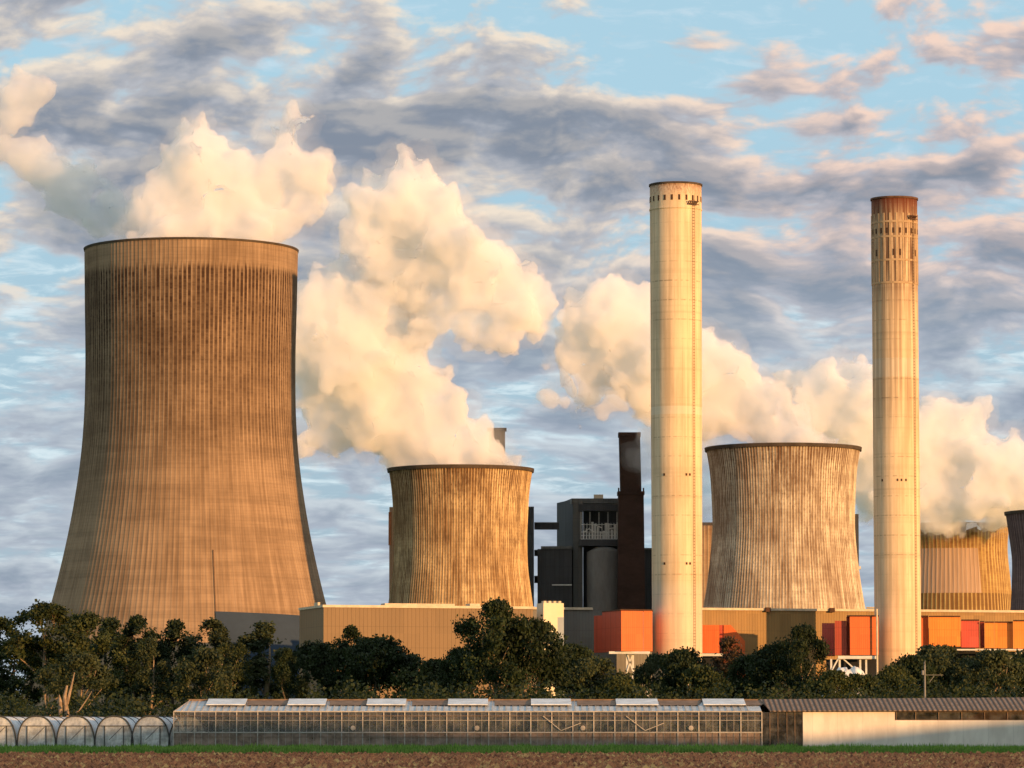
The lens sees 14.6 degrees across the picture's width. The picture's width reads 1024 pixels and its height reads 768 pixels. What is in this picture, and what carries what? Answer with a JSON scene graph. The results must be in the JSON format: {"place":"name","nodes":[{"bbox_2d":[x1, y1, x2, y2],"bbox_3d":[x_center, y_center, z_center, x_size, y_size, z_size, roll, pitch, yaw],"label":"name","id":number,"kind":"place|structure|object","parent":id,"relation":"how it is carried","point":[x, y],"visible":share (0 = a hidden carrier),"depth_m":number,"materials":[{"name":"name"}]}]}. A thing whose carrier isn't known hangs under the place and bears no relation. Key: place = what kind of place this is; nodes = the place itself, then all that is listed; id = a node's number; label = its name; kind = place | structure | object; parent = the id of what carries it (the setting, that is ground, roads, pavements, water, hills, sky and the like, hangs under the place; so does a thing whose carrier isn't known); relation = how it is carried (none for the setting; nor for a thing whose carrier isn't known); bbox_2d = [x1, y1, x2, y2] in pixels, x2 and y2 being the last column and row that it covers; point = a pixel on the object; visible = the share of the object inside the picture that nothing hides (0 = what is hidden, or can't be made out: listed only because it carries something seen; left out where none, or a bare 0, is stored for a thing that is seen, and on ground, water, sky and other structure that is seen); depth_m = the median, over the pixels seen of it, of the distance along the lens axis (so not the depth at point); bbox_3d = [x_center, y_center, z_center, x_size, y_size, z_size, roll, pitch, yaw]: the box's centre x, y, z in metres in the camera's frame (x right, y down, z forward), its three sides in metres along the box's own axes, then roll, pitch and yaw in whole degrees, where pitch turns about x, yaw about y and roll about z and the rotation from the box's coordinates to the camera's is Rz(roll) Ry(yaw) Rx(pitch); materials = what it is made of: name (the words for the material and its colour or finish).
{"place":"outdoors","nodes":[
{"label":"outdoors","id":0,"kind":"place"},
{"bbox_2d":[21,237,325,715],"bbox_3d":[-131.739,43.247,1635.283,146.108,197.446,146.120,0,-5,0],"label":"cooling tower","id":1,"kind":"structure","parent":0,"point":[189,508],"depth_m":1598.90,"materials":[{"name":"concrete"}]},
{"bbox_2d":[298,602,533,698],"bbox_3d":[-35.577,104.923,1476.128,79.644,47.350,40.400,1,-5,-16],"label":"turbine hall","id":2,"kind":"structure","parent":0,"point":[426,631],"depth_m":1457.15,"materials":[{"name":"beige metal"}]},
{"bbox_2d":[388,507,533,606],"bbox_3d":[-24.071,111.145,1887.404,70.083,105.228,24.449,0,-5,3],"label":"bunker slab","id":3,"kind":"structure","parent":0,"point":[530,541],"depth_m":1877.44,"materials":[{"name":"grey concrete"}]},
{"bbox_2d":[534,522,558,529],"bbox_3d":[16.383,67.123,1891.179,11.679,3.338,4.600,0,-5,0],"label":"conveyor bridge","id":4,"kind":"structure","parent":3,"relation":"attached to","point":[546,525],"depth_m":1889.18,"materials":[{"name":"black metal"}]},
{"bbox_2d":[0,750,1023,767],"bbox_3d":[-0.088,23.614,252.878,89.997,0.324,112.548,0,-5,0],"label":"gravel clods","id":5,"kind":"object","parent":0,"point":[553,759],"visible":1,"depth_m":236.17,"materials":[{"name":"brown soil"}]},
{"bbox_2d":[0,0,1023,689],"label":"sky","id":6,"kind":"structure","parent":0,"point":[461,189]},
{"bbox_2d":[537,601,563,696],"bbox_3d":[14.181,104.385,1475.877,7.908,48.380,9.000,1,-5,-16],"label":"stair tower","id":7,"kind":"structure","parent":0,"point":[552,612],"depth_m":1473.58,"materials":[{"name":"beige concrete"}]},
{"bbox_2d":[557,495,617,609],"bbox_3d":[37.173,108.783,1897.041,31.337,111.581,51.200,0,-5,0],"label":"boiler house","id":8,"kind":"structure","parent":0,"point":[587,531],"depth_m":1883.71,"materials":[{"name":"grey metal"}]},
{"bbox_2d":[594,609,652,695],"bbox_3d":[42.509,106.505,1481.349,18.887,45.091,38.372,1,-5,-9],"label":"conveyor house","id":9,"kind":"structure","parent":0,"point":[618,631],"depth_m":1467.31,"materials":[{"name":"orange metal"}]},
{"bbox_2d":[644,548,651,608],"bbox_3d":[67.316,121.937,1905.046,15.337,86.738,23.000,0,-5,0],"label":"annex building","id":10,"kind":"structure","parent":0,"point":[648,576],"depth_m":1897.08,"materials":[{"name":"grey metal"}]},
{"bbox_2d":[702,522,711,607],"bbox_3d":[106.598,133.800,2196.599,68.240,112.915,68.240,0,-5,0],"label":"cooling tower","id":11,"kind":"structure","parent":0,"point":[706,537],"depth_m":2172.93,"materials":[{"name":"beige concrete"}]},
{"bbox_2d":[703,442,864,608],"bbox_3d":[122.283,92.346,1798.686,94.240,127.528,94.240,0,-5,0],"label":"cooling tower","id":12,"kind":"structure","parent":0,"point":[783,524],"depth_m":1772.50,"materials":[{"name":"concrete"}]},
{"bbox_2d":[822,609,878,676],"bbox_3d":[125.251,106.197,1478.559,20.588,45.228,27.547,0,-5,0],"label":"conveyor house","id":13,"kind":"structure","parent":0,"point":[859,634],"depth_m":1468.53,"materials":[{"name":"orange metal"}]},
{"bbox_2d":[855,514,860,568],"bbox_3d":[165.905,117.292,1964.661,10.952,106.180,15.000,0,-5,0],"label":"elevator tower","id":14,"kind":"structure","parent":0,"point":[857,528],"depth_m":1960.97,"materials":[{"name":"grey concrete"}]},
{"bbox_2d":[920,522,1010,609],"bbox_3d":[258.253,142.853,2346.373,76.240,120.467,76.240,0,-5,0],"label":"cooling tower","id":15,"kind":"structure","parent":0,"point":[964,565],"depth_m":2318.66,"materials":[{"name":"concrete"}]},
{"bbox_2d":[1004,510,1023,609],"bbox_3d":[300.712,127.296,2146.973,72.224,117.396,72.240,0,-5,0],"label":"cooling tower","id":16,"kind":"structure","parent":0,"point":[1015,521],"depth_m":2138.59,"materials":[{"name":"concrete"}]},
{"label":"ground","id":17,"kind":"structure","parent":0,"visible":0},
{"bbox_2d":[0,716,27,746],"bbox_3d":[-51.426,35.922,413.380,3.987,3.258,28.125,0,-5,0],"label":"polytunnel","id":18,"kind":"structure","parent":17,"relation":"on","point":[9,727],"depth_m":399.50,"materials":[{"name":"white plastic"}]},
{"bbox_2d":[0,726,5,745],"bbox_3d":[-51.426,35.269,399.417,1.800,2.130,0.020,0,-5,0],"label":"door","id":19,"kind":"structure","parent":18,"relation":"in","point":[3,733],"depth_m":399.39,"materials":[{"name":"plastic"}]},
{"bbox_2d":[0,616,27,715],"bbox_3d":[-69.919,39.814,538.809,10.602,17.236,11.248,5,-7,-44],"label":"tree","id":20,"kind":"object","parent":17,"relation":"on","point":[4,621],"visible":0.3,"depth_m":538.27,"materials":[{"name":"green plant"}]},
{"bbox_2d":[0,636,46,713],"bbox_3d":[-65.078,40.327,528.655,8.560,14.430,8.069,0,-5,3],"label":"tree","id":21,"kind":"object","parent":17,"relation":"on","point":[7,681],"visible":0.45,"depth_m":528.42,"materials":[{"name":"green plant"}]},
{"bbox_2d":[17,715,65,746],"bbox_3d":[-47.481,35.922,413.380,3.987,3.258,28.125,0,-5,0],"label":"polytunnel","id":22,"kind":"structure","parent":17,"relation":"on","point":[35,730],"depth_m":399.47,"materials":[{"name":"plastic"}]},
{"bbox_2d":[27,726,45,745],"bbox_3d":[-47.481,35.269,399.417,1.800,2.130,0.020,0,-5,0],"label":"door","id":23,"kind":"structure","parent":22,"relation":"in","point":[36,734],"depth_m":399.39,"materials":[{"name":"plastic"}]},
{"bbox_2d":[0,599,94,715],"bbox_3d":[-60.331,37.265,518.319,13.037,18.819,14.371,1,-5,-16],"label":"tree","id":24,"kind":"object","parent":17,"relation":"on","point":[39,613],"visible":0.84,"depth_m":518.40,"materials":[{"name":"green plant"}]},
{"bbox_2d":[59,673,91,716],"bbox_3d":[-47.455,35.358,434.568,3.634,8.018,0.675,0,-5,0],"label":"bare tree","id":25,"kind":"object","parent":17,"relation":"on","point":[66,702],"visible":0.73,"depth_m":434.52,"materials":[{"name":"brown plant"}]},
{"bbox_2d":[32,652,121,711],"bbox_3d":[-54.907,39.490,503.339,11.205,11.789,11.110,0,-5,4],"label":"tree","id":26,"kind":"object","parent":17,"relation":"on","point":[98,678],"visible":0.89,"depth_m":502.57,"materials":[{"name":"green plant"}]},
{"bbox_2d":[56,715,104,746],"bbox_3d":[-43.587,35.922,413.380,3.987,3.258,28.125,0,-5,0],"label":"polytunnel","id":27,"kind":"structure","parent":17,"relation":"on","point":[76,730],"depth_m":399.47,"materials":[{"name":"white plastic"}]},
{"bbox_2d":[66,726,84,746],"bbox_3d":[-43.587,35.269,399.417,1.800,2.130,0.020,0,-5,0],"label":"door","id":28,"kind":"structure","parent":27,"relation":"in","point":[75,734],"depth_m":399.39,"materials":[{"name":"plastic"}]},
{"bbox_2d":[42,609,128,704],"bbox_3d":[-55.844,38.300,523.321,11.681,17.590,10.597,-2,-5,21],"label":"tree","id":29,"kind":"object","parent":17,"relation":"on","point":[87,621],"visible":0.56,"depth_m":523.19,"materials":[{"name":"green plant"}]},
{"bbox_2d":[86,616,141,710],"bbox_3d":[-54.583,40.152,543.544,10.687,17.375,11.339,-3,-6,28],"label":"tree","id":30,"kind":"object","parent":17,"relation":"on","point":[112,625],"visible":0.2,"depth_m":544.36,"materials":[{"name":"green plant"}]},
{"bbox_2d":[95,715,140,746],"bbox_3d":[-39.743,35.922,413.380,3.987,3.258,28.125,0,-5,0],"label":"polytunnel","id":31,"kind":"structure","parent":17,"relation":"on","point":[113,730],"depth_m":399.47,"materials":[{"name":"white plastic"}]},
{"bbox_2d":[105,726,122,746],"bbox_3d":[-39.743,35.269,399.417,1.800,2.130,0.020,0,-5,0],"label":"door","id":32,"kind":"structure","parent":31,"relation":"in","point":[117,739],"depth_m":399.39,"materials":[{"name":"plastic"}]},
{"bbox_2d":[107,614,177,714],"bbox_3d":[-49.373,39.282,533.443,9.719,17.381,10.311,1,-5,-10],"label":"tree","id":33,"kind":"object","parent":17,"relation":"on","point":[136,622],"visible":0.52,"depth_m":533.91,"materials":[{"name":"green plant"}]},
{"bbox_2d":[129,635,171,716],"bbox_3d":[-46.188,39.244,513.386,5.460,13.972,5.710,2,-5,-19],"label":"tree","id":34,"kind":"object","parent":17,"relation":"on","point":[146,677],"visible":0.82,"depth_m":512.11,"materials":[{"name":"green plant"}]},
{"bbox_2d":[131,715,178,746],"bbox_3d":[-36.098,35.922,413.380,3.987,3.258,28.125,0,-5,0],"label":"polytunnel","id":35,"kind":"structure","parent":17,"relation":"on","point":[151,729],"depth_m":399.47,"materials":[{"name":"plastic"}]},
{"bbox_2d":[141,726,159,745],"bbox_3d":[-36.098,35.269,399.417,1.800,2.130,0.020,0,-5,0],"label":"door","id":36,"kind":"structure","parent":35,"relation":"in","point":[150,735],"depth_m":399.39,"materials":[{"name":"white plastic"}]},
{"bbox_2d":[141,618,207,711],"bbox_3d":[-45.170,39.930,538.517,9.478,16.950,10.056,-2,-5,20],"label":"tree","id":37,"kind":"object","parent":17,"relation":"on","point":[175,628],"visible":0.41,"depth_m":538.88,"materials":[{"name":"green plant"}]},
{"bbox_2d":[168,715,211,746],"bbox_3d":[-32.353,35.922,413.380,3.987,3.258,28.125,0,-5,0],"label":"polytunnel","id":38,"kind":"structure","parent":17,"relation":"on","point":[190,725],"depth_m":399.51,"materials":[{"name":"white plastic"}]},
{"bbox_2d":[163,646,240,704],"bbox_3d":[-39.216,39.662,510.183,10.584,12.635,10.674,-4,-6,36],"label":"tree","id":39,"kind":"object","parent":17,"relation":"on","point":[192,669],"visible":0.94,"depth_m":509.37,"materials":[{"name":"green plant"}]},
{"bbox_2d":[177,617,242,706],"bbox_3d":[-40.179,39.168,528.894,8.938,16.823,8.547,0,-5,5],"label":"tree","id":40,"kind":"object","parent":17,"relation":"on","point":[218,633],"visible":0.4,"depth_m":528.06,"materials":[{"name":"green plant"}]},
{"bbox_2d":[202,640,258,698],"bbox_3d":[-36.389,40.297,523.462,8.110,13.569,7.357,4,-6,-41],"label":"tree","id":41,"kind":"object","parent":17,"relation":"on","point":[240,650],"visible":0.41,"depth_m":523.00,"materials":[{"name":"green plant"}]},
{"bbox_2d":[236,619,298,698],"bbox_3d":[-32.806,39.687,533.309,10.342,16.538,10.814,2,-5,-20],"label":"tree","id":42,"kind":"object","parent":17,"relation":"on","point":[259,639],"visible":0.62,"depth_m":530.65,"materials":[{"name":"green plant"}]},
{"bbox_2d":[268,647,311,698],"bbox_3d":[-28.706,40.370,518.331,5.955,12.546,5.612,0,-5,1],"label":"tree","id":43,"kind":"object","parent":17,"relation":"on","point":[281,672],"visible":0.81,"depth_m":517.70,"materials":[{"name":"green plant"}]},
{"bbox_2d":[284,639,347,697],"bbox_3d":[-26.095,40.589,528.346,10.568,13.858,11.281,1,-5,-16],"label":"tree","id":44,"kind":"object","parent":17,"relation":"on","point":[314,658],"visible":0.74,"depth_m":526.41,"materials":[{"name":"green plant"}]},
{"bbox_2d":[321,624,362,698],"bbox_3d":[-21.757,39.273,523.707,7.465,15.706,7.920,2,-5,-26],"label":"tree","id":45,"kind":"object","parent":17,"relation":"on","point":[350,631],"visible":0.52,"depth_m":522.76,"materials":[{"name":"green plant"}]},
{"bbox_2d":[332,634,424,698],"bbox_3d":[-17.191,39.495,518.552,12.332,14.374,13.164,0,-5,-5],"label":"tree","id":46,"kind":"object","parent":17,"relation":"on","point":[366,658],"visible":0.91,"depth_m":516.41,"materials":[{"name":"green plant"}]},
{"bbox_2d":[367,653,421,698],"bbox_3d":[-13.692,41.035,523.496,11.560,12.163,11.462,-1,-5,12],"label":"tree","id":47,"kind":"object","parent":17,"relation":"on","point":[385,676],"visible":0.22,"depth_m":520.24,"materials":[{"name":"green plant"}]},
{"bbox_2d":[390,657,474,698],"bbox_3d":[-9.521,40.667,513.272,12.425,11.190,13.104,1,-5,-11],"label":"tree","id":48,"kind":"object","parent":17,"relation":"on","point":[428,668],"visible":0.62,"depth_m":511.78,"materials":[{"name":"green plant"}]},
{"bbox_2d":[428,645,489,698],"bbox_3d":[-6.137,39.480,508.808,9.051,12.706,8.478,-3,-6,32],"label":"tree","id":49,"kind":"object","parent":17,"relation":"on","point":[449,676],"visible":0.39,"depth_m":507.34,"materials":[{"name":"green plant"}]},
{"bbox_2d":[387,464,533,605],"bbox_3d":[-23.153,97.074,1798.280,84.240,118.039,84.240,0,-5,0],"label":"cooling tower","id":50,"kind":"structure","parent":17,"relation":"on","point":[460,534],"depth_m":1774.19,"materials":[{"name":"concrete"}]},
{"bbox_2d":[173,699,762,747],"bbox_3d":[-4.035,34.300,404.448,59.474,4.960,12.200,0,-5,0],"label":"greenhouse","id":51,"kind":"object","parent":17,"relation":"on","point":[436,710],"visible":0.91,"depth_m":399.48,"materials":[{"name":"clear glass"}]},
{"bbox_2d":[180,714,755,731],"bbox_3d":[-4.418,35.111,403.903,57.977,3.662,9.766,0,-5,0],"label":"crop rows","id":52,"kind":"object","parent":17,"relation":"on","point":[499,726],"visible":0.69,"depth_m":400.39,"materials":[{"name":"green plant"}]},
{"bbox_2d":[447,596,536,698],"bbox_3d":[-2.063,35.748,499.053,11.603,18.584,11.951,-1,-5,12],"label":"tree","id":53,"kind":"object","parent":17,"relation":"on","point":[487,644],"visible":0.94,"depth_m":497.05,"materials":[{"name":"green plant"}]},
{"bbox_2d":[487,428,506,464],"bbox_3d":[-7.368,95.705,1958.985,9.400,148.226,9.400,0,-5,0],"label":"flue stack","id":54,"kind":"object","parent":17,"relation":"on","point":[496,446],"visible":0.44,"depth_m":1961.10,"materials":[{"name":"beige concrete"}]},
{"bbox_2d":[0,674,1023,728],"bbox_3d":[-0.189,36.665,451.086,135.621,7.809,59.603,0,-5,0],"label":"undergrowth","id":55,"kind":"object","parent":17,"relation":"on","point":[127,708],"visible":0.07,"depth_m":441.92,"materials":[{"name":"green plant"}]},
{"bbox_2d":[0,742,1023,753],"bbox_3d":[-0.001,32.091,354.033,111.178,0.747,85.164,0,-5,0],"label":"grass","id":56,"kind":"structure","parent":17,"relation":"on","point":[496,748],"depth_m":318.76,"materials":[{"name":"green plant"}]},
{"bbox_2d":[483,614,576,697],"bbox_3d":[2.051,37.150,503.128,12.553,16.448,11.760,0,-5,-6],"label":"tree","id":57,"kind":"object","parent":17,"relation":"on","point":[551,665],"visible":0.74,"depth_m":501.94,"materials":[{"name":"green plant"}]},
{"bbox_2d":[537,546,571,606],"bbox_3d":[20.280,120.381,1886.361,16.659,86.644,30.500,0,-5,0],"label":"bunker building","id":58,"kind":"structure","parent":17,"relation":"on","point":[554,573],"depth_m":1876.20,"materials":[{"name":"grey metal"}]},
{"bbox_2d":[530,641,603,698],"bbox_3d":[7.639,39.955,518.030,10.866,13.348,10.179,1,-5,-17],"label":"tree","id":59,"kind":"object","parent":17,"relation":"on","point":[575,651],"visible":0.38,"depth_m":517.29,"materials":[{"name":"green plant"}]},
{"bbox_2d":[556,655,634,698],"bbox_3d":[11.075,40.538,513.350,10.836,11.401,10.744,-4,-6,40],"label":"tree","id":60,"kind":"object","parent":17,"relation":"on","point":[590,667],"visible":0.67,"depth_m":512.08,"materials":[{"name":"green plant"}]},
{"bbox_2d":[594,674,646,698],"bbox_3d":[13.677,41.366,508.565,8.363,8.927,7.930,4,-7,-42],"label":"tree","id":61,"kind":"object","parent":17,"relation":"on","point":[621,684],"visible":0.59,"depth_m":506.90,"materials":[{"name":"green plant"}]},
{"bbox_2d":[617,432,644,608],"bbox_3d":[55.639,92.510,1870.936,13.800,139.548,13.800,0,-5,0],"label":"stack","id":62,"kind":"object","parent":17,"relation":"on","point":[630,567],"visible":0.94,"depth_m":1867.18,"materials":[{"name":"black metal"}]},
{"bbox_2d":[632,652,678,697],"bbox_3d":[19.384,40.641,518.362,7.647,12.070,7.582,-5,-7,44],"label":"tree","id":63,"kind":"object","parent":17,"relation":"on","point":[647,668],"visible":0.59,"depth_m":517.28,"materials":[{"name":"green plant"}]},
{"bbox_2d":[649,181,701,697],"bbox_3d":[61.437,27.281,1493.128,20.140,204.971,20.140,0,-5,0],"label":"chimney","id":64,"kind":"object","parent":17,"relation":"on","point":[675,209],"visible":0.88,"depth_m":1486.97,"materials":[{"name":"concrete"}]},
{"bbox_2d":[653,645,716,698],"bbox_3d":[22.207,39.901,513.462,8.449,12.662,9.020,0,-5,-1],"label":"tree","id":65,"kind":"object","parent":17,"relation":"on","point":[677,662],"visible":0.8,"depth_m":512.08,"materials":[{"name":"green plant"}]},
{"bbox_2d":[673,663,732,698],"bbox_3d":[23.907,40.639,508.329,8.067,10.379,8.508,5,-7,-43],"label":"tree","id":66,"kind":"object","parent":17,"relation":"on","point":[696,675],"visible":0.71,"depth_m":507.79,"materials":[{"name":"green plant"}]},
{"bbox_2d":[702,625,744,674],"bbox_3d":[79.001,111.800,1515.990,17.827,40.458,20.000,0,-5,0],"label":"conveyor house","id":67,"kind":"structure","parent":17,"relation":"on","point":[710,640],"depth_m":1509.57,"materials":[{"name":"orange metal"}]},
{"bbox_2d":[710,635,747,696],"bbox_3d":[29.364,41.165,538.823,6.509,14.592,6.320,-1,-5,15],"label":"tree","id":68,"kind":"object","parent":17,"relation":"on","point":[726,643],"visible":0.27,"depth_m":539.03,"materials":[{"name":"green plant"}]},
{"bbox_2d":[722,653,777,698],"bbox_3d":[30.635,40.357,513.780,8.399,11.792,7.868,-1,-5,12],"label":"tree","id":69,"kind":"object","parent":17,"relation":"on","point":[738,666],"visible":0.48,"depth_m":513.14,"materials":[{"name":"green plant"}]},
{"bbox_2d":[533,607,1023,698],"bbox_3d":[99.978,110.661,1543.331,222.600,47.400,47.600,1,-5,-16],"label":"boiler hall","id":70,"kind":"structure","parent":17,"relation":"on","point":[753,627],"depth_m":1521.05,"materials":[{"name":"metal"}]},
{"bbox_2d":[740,641,817,697],"bbox_3d":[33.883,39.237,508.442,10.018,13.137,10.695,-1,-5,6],"label":"tree","id":71,"kind":"object","parent":17,"relation":"on","point":[763,664],"visible":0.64,"depth_m":506.58,"materials":[{"name":"green plant"}]},
{"bbox_2d":[768,622,832,698],"bbox_3d":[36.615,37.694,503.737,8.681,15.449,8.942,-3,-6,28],"label":"tree","id":72,"kind":"object","parent":17,"relation":"on","point":[802,636],"visible":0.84,"depth_m":503.02,"materials":[{"name":"green plant"}]},
{"bbox_2d":[800,668,861,698],"bbox_3d":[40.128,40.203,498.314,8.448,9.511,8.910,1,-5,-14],"label":"tree","id":73,"kind":"object","parent":17,"relation":"on","point":[834,679],"visible":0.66,"depth_m":497.09,"materials":[{"name":"green plant"}]},
{"bbox_2d":[822,666,864,698],"bbox_3d":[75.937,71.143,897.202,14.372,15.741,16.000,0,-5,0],"label":"tarpaulin heap","id":74,"kind":"object","parent":17,"relation":"on","point":[854,670],"visible":0.16,"depth_m":895.92,"materials":[{"name":"white plastic"}]},
{"bbox_2d":[840,673,892,697],"bbox_3d":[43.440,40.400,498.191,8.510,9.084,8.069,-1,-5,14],"label":"tree","id":75,"kind":"object","parent":17,"relation":"on","point":[859,678],"visible":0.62,"depth_m":497.56,"materials":[{"name":"green plant"}]},
{"bbox_2d":[756,697,1023,746],"bbox_3d":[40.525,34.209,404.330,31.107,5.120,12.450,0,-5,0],"label":"packing shed","id":76,"kind":"structure","parent":17,"relation":"on","point":[996,722],"depth_m":398.58,"materials":[{"name":"white metal"}]},
{"bbox_2d":[895,712,1023,719],"bbox_3d":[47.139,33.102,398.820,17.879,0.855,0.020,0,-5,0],"label":"window","id":77,"kind":"structure","parent":76,"relation":"in","point":[900,715],"depth_m":398.81,"materials":[{"name":"brown glass"}]},
{"bbox_2d":[870,196,920,673],"bbox_3d":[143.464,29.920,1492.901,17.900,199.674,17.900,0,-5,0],"label":"chimney","id":78,"kind":"object","parent":17,"relation":"on","point":[895,371],"visible":0.91,"depth_m":1487.36,"materials":[{"name":"concrete"}]},
{"bbox_2d":[873,663,922,697],"bbox_3d":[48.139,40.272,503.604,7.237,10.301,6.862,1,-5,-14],"label":"tree","id":79,"kind":"object","parent":17,"relation":"on","point":[891,675],"visible":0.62,"depth_m":502.71,"materials":[{"name":"green plant"}]},
{"bbox_2d":[888,652,947,697],"bbox_3d":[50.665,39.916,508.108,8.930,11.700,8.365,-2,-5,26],"label":"tree","id":80,"kind":"object","parent":17,"relation":"on","point":[912,664],"visible":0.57,"depth_m":507.27,"materials":[{"name":"green plant"}]},
{"bbox_2d":[922,661,933,697],"bbox_3d":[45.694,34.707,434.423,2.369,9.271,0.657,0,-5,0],"label":"utility pole","id":81,"kind":"object","parent":17,"relation":"on","point":[924,672],"visible":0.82,"depth_m":434.73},
{"bbox_2d":[913,642,983,697],"bbox_3d":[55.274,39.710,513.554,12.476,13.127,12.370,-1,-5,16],"label":"tree","id":82,"kind":"object","parent":17,"relation":"on","point":[943,656],"visible":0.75,"depth_m":511.69,"materials":[{"name":"green plant"}]},
{"bbox_2d":[942,655,993,695],"bbox_3d":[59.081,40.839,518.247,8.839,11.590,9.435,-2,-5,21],"label":"tree","id":83,"kind":"object","parent":17,"relation":"on","point":[958,661],"visible":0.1,"depth_m":517.51,"materials":[{"name":"green plant"}]},
{"bbox_2d":[921,615,1023,695],"bbox_3d":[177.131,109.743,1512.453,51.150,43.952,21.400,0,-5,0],"label":"conveyor gallery","id":84,"kind":"object","parent":17,"relation":"on","point":[1009,635],"visible":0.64,"depth_m":1506.45,"materials":[{"name":"orange metal"}]},
{"bbox_2d":[950,648,1023,697],"bbox_3d":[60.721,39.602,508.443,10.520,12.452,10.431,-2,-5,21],"label":"tree","id":85,"kind":"object","parent":17,"relation":"on","point":[990,661],"visible":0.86,"depth_m":507.64,"materials":[{"name":"green plant"}]},
{"bbox_2d":[988,658,1023,697],"bbox_3d":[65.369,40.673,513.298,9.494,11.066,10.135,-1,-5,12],"label":"tree","id":86,"kind":"object","parent":17,"relation":"on","point":[1021,663],"visible":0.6,"depth_m":511.81,"materials":[{"name":"green plant"}]},
{"bbox_2d":[1011,648,1023,660],"bbox_3d":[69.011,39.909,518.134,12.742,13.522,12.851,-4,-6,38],"label":"tree","id":87,"kind":"object","parent":17,"relation":"on","point":[1017,655],"visible":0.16,"depth_m":519.62,"materials":[{"name":"green plant"}]}
]}

